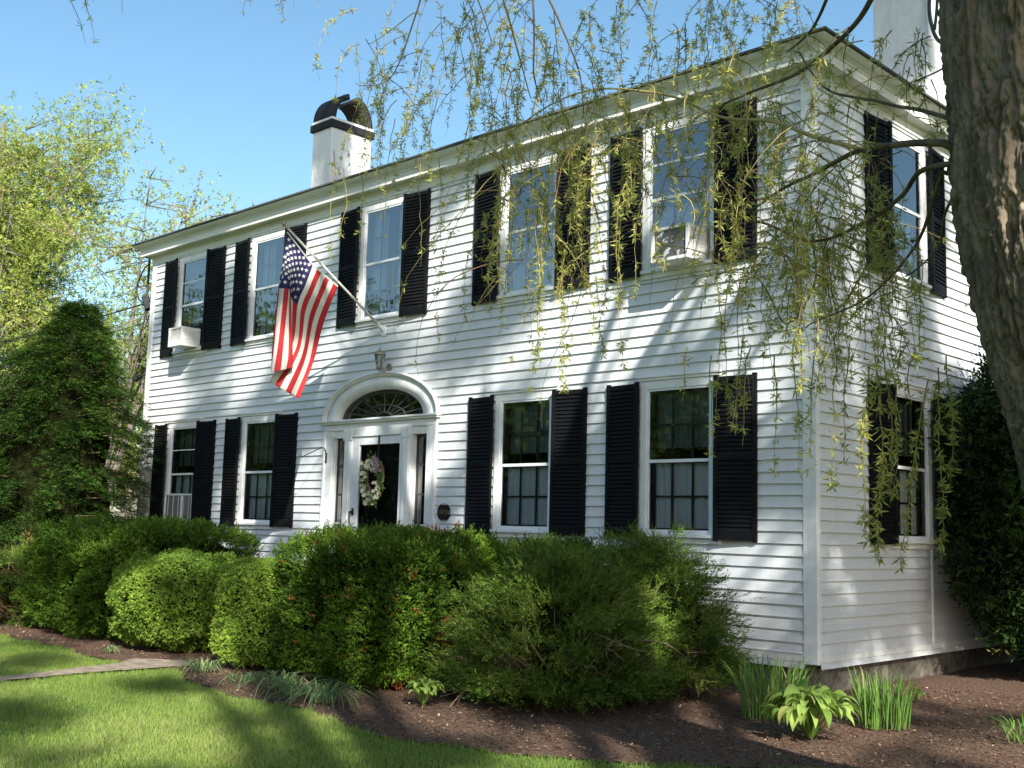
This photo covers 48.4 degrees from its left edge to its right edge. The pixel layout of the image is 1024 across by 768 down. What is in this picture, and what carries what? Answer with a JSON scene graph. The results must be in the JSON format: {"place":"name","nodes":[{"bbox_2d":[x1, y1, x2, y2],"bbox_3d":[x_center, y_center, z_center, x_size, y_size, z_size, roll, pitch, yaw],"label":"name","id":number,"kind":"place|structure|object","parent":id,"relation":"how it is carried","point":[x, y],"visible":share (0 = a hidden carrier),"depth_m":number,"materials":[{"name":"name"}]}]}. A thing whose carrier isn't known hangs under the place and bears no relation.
{"place":"outdoors","nodes":[
{"label":"outdoors","id":0,"kind":"place"},
{"bbox_2d":[0,628,867,767],"bbox_3d":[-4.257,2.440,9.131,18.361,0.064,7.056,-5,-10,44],"label":"grass","id":1,"kind":"structure","parent":0,"point":[30,651],"depth_m":7.58,"materials":[{"name":"green plant"}]},
{"bbox_2d":[0,658,193,680],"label":"footpath","id":2,"kind":"structure","parent":1,"relation":"on","point":[136,663],"depth_m":10.61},
{"bbox_2d":[0,619,1023,767],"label":"mulch bed","id":3,"kind":"object","parent":1,"relation":"on","point":[1002,680],"visible":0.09,"depth_m":8.39,"materials":[{"name":"brown wood"}]},
{"bbox_2d":[0,530,58,629],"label":"juniper","id":4,"kind":"object","parent":3,"relation":"on","point":[9,580],"visible":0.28,"depth_m":14.64,"materials":[{"name":"green plant"}]},
{"bbox_2d":[0,268,146,484],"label":"broadleaf tree","id":5,"kind":"object","parent":3,"relation":"on","point":[117,319],"depth_m":32.56,"materials":[{"name":"green plant"}]},
{"bbox_2d":[0,75,165,390],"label":"broadleaf tree","id":6,"kind":"object","parent":3,"relation":"on","point":[32,246],"visible":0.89,"depth_m":27.71,"materials":[{"name":"green plant"}]},
{"bbox_2d":[0,299,166,563],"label":"conifer tree","id":7,"kind":"object","parent":3,"relation":"on","point":[56,433],"visible":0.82,"depth_m":17.66,"materials":[{"name":"green plant"}]},
{"bbox_2d":[94,644,125,654],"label":"daylily clump","id":8,"kind":"object","parent":3,"relation":"on","point":[111,648],"visible":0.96,"depth_m":11.82,"materials":[{"name":"green plant"}]},
{"bbox_2d":[104,348,144,521],"bbox_3d":[-11.797,1.945,34.018,5.269,6.901,5.153,2,-7,-4],"label":"broadleaf tree","id":9,"kind":"object","parent":3,"relation":"on","point":[141,414],"visible":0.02,"depth_m":33.90,"materials":[{"name":"green plant"}]},
{"bbox_2d":[11,510,266,640],"bbox_3d":[-4.669,2.373,14.278,2.824,1.555,2.614,-5,-10,44],"label":"yew hedge","id":10,"kind":"object","parent":3,"relation":"on","point":[86,560],"visible":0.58,"depth_m":13.48,"materials":[{"name":"green plant"}]},
{"bbox_2d":[25,134,253,492],"bbox_3d":[-7.047,-0.355,23.402,4.544,9.072,5.141,-5,-10,44],"label":"broadleaf tree","id":11,"kind":"object","parent":3,"relation":"on","point":[141,346],"visible":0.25,"depth_m":23.02,"materials":[{"name":"green plant"}]},
{"bbox_2d":[104,547,244,652],"bbox_3d":[-3.621,2.345,12.411,1.648,1.122,1.449,-5,-10,44],"label":"boxwood","id":12,"kind":"object","parent":3,"relation":"on","point":[170,597],"visible":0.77,"depth_m":11.91,"materials":[{"name":"green plant"}]},
{"bbox_2d":[160,657,236,676],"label":"daylily clump","id":13,"kind":"object","parent":3,"relation":"on","point":[207,665],"visible":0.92,"depth_m":10.51,"materials":[{"name":"green plant"}]},
{"bbox_2d":[216,670,280,685],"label":"daylily clump","id":14,"kind":"object","parent":3,"relation":"on","point":[244,677],"visible":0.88,"depth_m":9.88,"materials":[{"name":"green plant"}]},
{"bbox_2d":[208,553,320,669],"bbox_3d":[-2.330,2.213,11.121,1.015,1.116,1.105,-5,-10,44],"label":"boxwood","id":15,"kind":"object","parent":3,"relation":"on","point":[245,625],"visible":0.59,"depth_m":10.75,"materials":[{"name":"green plant"}]},
{"bbox_2d":[222,669,326,696],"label":"daylily clump","id":16,"kind":"object","parent":3,"relation":"on","point":[273,674],"visible":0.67,"depth_m":9.62,"materials":[{"name":"green plant"}]},
{"bbox_2d":[244,672,364,705],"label":"daylily clump","id":17,"kind":"object","parent":3,"relation":"on","point":[293,686],"visible":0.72,"depth_m":9.19,"materials":[{"name":"green plant"}]},
{"bbox_2d":[256,678,392,714],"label":"daylily clump","id":18,"kind":"object","parent":3,"relation":"on","point":[326,689],"visible":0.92,"depth_m":8.85,"materials":[{"name":"green plant"}]},
{"bbox_2d":[262,519,516,690],"bbox_3d":[-1.058,2.005,10.524,2.206,1.532,2.163,-5,-10,44],"label":"yew hedge","id":19,"kind":"object","parent":3,"relation":"on","point":[370,607],"visible":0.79,"depth_m":9.79,"materials":[{"name":"green plant"}]},
{"bbox_2d":[405,675,444,705],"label":"seedling plant","id":20,"kind":"object","parent":3,"relation":"on","point":[424,689],"visible":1,"depth_m":8.87,"materials":[{"name":"green plant"}]},
{"bbox_2d":[473,531,618,577],"bbox_3d":[0.318,2.147,11.046,2.054,1.446,1.278,-5,-10,44],"label":"yew hedge","id":21,"kind":"object","parent":3,"relation":"on","point":[574,540],"visible":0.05,"depth_m":10.86,"materials":[{"name":"green plant"}]},
{"bbox_2d":[418,528,700,716],"bbox_3d":[0.373,1.931,9.402,2.357,1.482,2.335,-5,-10,44],"label":"juniper","id":22,"kind":"object","parent":3,"relation":"on","point":[565,626],"visible":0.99,"depth_m":8.91,"materials":[{"name":"green plant"}]},
{"bbox_2d":[589,513,767,697],"bbox_3d":[1.205,1.955,10.009,2.218,1.638,1.683,-5,-10,44],"label":"juniper","id":23,"kind":"object","parent":3,"relation":"on","point":[687,589],"visible":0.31,"depth_m":9.67,"materials":[{"name":"green plant"}]},
{"bbox_2d":[718,653,820,722],"bbox_3d":[2.011,2.319,8.744,0.918,0.471,0.832,-1,-8,17],"label":"iris clump","id":24,"kind":"object","parent":3,"relation":"on","point":[750,689],"visible":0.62,"depth_m":8.67,"materials":[{"name":"green plant"}]},
{"bbox_2d":[757,678,860,739],"bbox_3d":[2.093,2.255,7.852,0.662,0.402,0.729,3,-7,-15],"label":"broad leaved plant","id":25,"kind":"object","parent":3,"relation":"on","point":[793,704],"visible":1,"depth_m":7.80,"materials":[{"name":"green plant"}]},
{"bbox_2d":[844,664,921,730],"bbox_3d":[2.735,2.313,8.432,0.584,0.442,0.560,0,-7,8],"label":"iris clump","id":26,"kind":"object","parent":3,"relation":"on","point":[873,714],"visible":0.98,"depth_m":8.34,"materials":[{"name":"green plant"}]},
{"bbox_2d":[912,687,925,701],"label":"seedling plant","id":27,"kind":"object","parent":3,"relation":"on","point":[918,694],"visible":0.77,"depth_m":9.77,"materials":[{"name":"green plant"}]},
{"bbox_2d":[925,343,1023,677],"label":"evergreen shrub","id":28,"kind":"object","parent":3,"relation":"on","point":[994,537],"visible":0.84,"depth_m":11.44,"materials":[{"name":"green plant"}]},
{"bbox_2d":[973,711,1023,744],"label":"iris clump","id":29,"kind":"object","parent":3,"relation":"on","point":[1011,730],"visible":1,"depth_m":7.97,"materials":[{"name":"green plant"}]},
{"bbox_2d":[69,0,1023,574],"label":"willow tree","id":30,"kind":"object","parent":1,"relation":"on","point":[983,60],"visible":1,"depth_m":5.41,"materials":[{"name":"green plant"}]},
{"bbox_2d":[130,0,1023,690],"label":"white clapboard house","id":31,"kind":"structure","parent":1,"relation":"on","point":[474,432],"depth_m":12.44,"materials":[{"name":"paint"}]},
{"bbox_2d":[0,259,150,359],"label":"service cable","id":32,"kind":"object","parent":31,"relation":"attached to","point":[145,302],"visible":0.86,"depth_m":19.89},
{"bbox_2d":[163,494,191,520],"bbox_3d":[-5.218,1.928,17.823,0.844,0.420,0.048,-5,-10,44],"label":"air conditioner","id":33,"kind":"object","parent":31,"relation":"on","point":[177,505],"visible":0.9,"depth_m":17.83,"materials":[{"name":"white metal"}]},
{"bbox_2d":[168,326,200,349],"bbox_3d":[-5.179,-0.727,17.984,0.404,0.300,0.330,-5,-10,44],"label":"air conditioner","id":34,"kind":"object","parent":31,"relation":"attached to","point":[183,337],"visible":1,"depth_m":17.87,"materials":[{"name":"white metal"}]},
{"bbox_2d":[172,246,212,357],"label":"window","id":35,"kind":"structure","parent":31,"relation":"in","point":[190,302],"depth_m":18.51,"materials":[{"name":"white paint"}]},
{"bbox_2d":[165,417,238,525],"bbox_3d":[-4.941,1.468,18.158,1.342,1.770,0.835,-5,-10,44],"label":"window","id":36,"kind":"structure","parent":31,"relation":"in","point":[182,432],"depth_m":18.17,"materials":[{"name":"white paint"}]},
{"bbox_2d":[234,410,282,529],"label":"window","id":37,"kind":"structure","parent":31,"relation":"in","point":[257,440],"depth_m":16.65,"materials":[{"name":"white paint"}]},
{"bbox_2d":[244,223,290,345],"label":"window","id":38,"kind":"structure","parent":31,"relation":"in","point":[267,245],"depth_m":17.04,"materials":[{"name":"white paint"}]},
{"bbox_2d":[300,447,326,462],"bbox_3d":[-2.649,0.939,15.184,0.030,0.206,0.424,-5,-10,44],"label":"plant bracket","id":39,"kind":"object","parent":31,"relation":"attached to","point":[318,449],"visible":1,"depth_m":15.31,"materials":[{"name":"black metal"}]},
{"bbox_2d":[281,222,386,335],"bbox_3d":[-2.218,-1.296,14.278,0.080,1.173,1.670,-5,-10,44],"label":"flagpole","id":40,"kind":"object","parent":31,"relation":"attached to","point":[382,328],"visible":1,"depth_m":14.32,"materials":[{"name":"white metal"}]},
{"bbox_2d":[270,232,337,398],"bbox_3d":[-2.517,-0.820,13.879,0.222,2.010,0.972,-5,-10,44],"label":"american flag","id":41,"kind":"object","parent":40,"relation":"hanging from","point":[307,288],"visible":1,"depth_m":13.82,"materials":[{"name":"multicoloured fabric"}]},
{"bbox_2d":[348,427,402,530],"bbox_3d":[-1.727,1.677,14.525,1.030,2.225,0.193,-5,-10,44],"label":"door frame","id":42,"kind":"structure","parent":31,"relation":"in","point":[390,435],"depth_m":14.78,"materials":[{"name":"white paint"}]},
{"bbox_2d":[358,443,399,527],"bbox_3d":[-1.677,1.697,14.574,1.000,2.200,0.090,-5,-10,44],"label":"door","id":43,"kind":"structure","parent":31,"relation":"in","point":[386,510],"depth_m":14.60,"materials":[{"name":"black paint"}]},
{"bbox_2d":[358,435,384,507],"bbox_3d":[-1.783,1.113,14.512,0.528,0.943,0.152,-5,-10,44],"label":"door wreath","id":44,"kind":"object","parent":43,"relation":"hanging from","point":[374,463],"depth_m":14.48,"materials":[{"name":"white plant"}]},
{"bbox_2d":[374,347,390,371],"bbox_3d":[-1.675,-0.314,14.587,0.168,0.312,0.206,-5,-10,44],"label":"wall lantern","id":45,"kind":"object","parent":31,"relation":"attached to","point":[381,353],"depth_m":14.57,"materials":[{"name":"grey metal"}]},
{"bbox_2d":[355,189,409,327],"bbox_3d":[-1.452,-1.549,15.211,1.343,1.785,0.835,-5,-10,44],"label":"window","id":46,"kind":"structure","parent":31,"relation":"in","point":[378,253],"depth_m":15.22,"materials":[{"name":"white paint"}]},
{"bbox_2d":[437,503,449,520],"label":"house plaque","id":47,"kind":"object","parent":31,"relation":"attached to","point":[442,512],"visible":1,"depth_m":13.60,"materials":[{"name":"brown metal"}]},
{"bbox_2d":[496,146,563,304],"bbox_3d":[0.456,-1.731,13.375,1.342,1.785,0.835,-5,-10,44],"label":"window","id":48,"kind":"structure","parent":31,"relation":"in","point":[518,293],"depth_m":13.33,"materials":[{"name":"white paint"}]},
{"bbox_2d":[490,384,598,538],"bbox_3d":[0.386,0.958,13.034,1.342,1.770,0.835,-5,-10,44],"label":"window","id":49,"kind":"structure","parent":31,"relation":"in","point":[522,446],"depth_m":12.95,"materials":[{"name":"white paint"}]},
{"bbox_2d":[651,222,708,267],"bbox_3d":[1.681,-1.382,11.386,0.472,0.345,0.332,-5,-10,44],"label":"air conditioner","id":50,"kind":"object","parent":31,"relation":"attached to","point":[702,243],"visible":0.73,"depth_m":11.28,"materials":[{"name":"white metal"}]},
{"bbox_2d":[639,101,721,280],"bbox_3d":[1.971,-1.877,11.918,1.342,1.785,0.835,-5,-10,44],"label":"window","id":51,"kind":"structure","parent":31,"relation":"in","point":[646,274],"depth_m":11.91,"materials":[{"name":"white paint"}]},
{"bbox_2d":[636,369,769,544],"bbox_3d":[1.901,0.812,11.577,1.342,1.770,0.835,-5,-10,44],"label":"window","id":52,"kind":"structure","parent":31,"relation":"in","point":[676,474],"depth_m":11.48,"materials":[{"name":"white paint"}]},
{"bbox_2d":[820,378,937,548],"bbox_3d":[3.824,0.902,11.885,0.835,1.770,1.340,-5,-10,44],"label":"window","id":53,"kind":"structure","parent":31,"relation":"in","point":[922,528],"depth_m":11.88,"materials":[{"name":"white paint"}]},
{"bbox_2d":[882,116,931,294],"bbox_3d":[3.894,-1.787,12.226,0.835,1.785,1.340,-5,-10,44],"label":"window","id":54,"kind":"structure","parent":31,"relation":"in","point":[916,214],"depth_m":12.25,"materials":[{"name":"white paint"}]},
{"bbox_2d":[927,0,939,43],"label":"cable loop","id":55,"kind":"object","parent":31,"relation":"hanging from","point":[933,27],"visible":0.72,"depth_m":13.11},
{"bbox_2d":[0,0,873,518],"label":"sky","id":56,"kind":"structure","parent":0,"point":[227,92],"materials":[{"name":"blue"}]}
]}

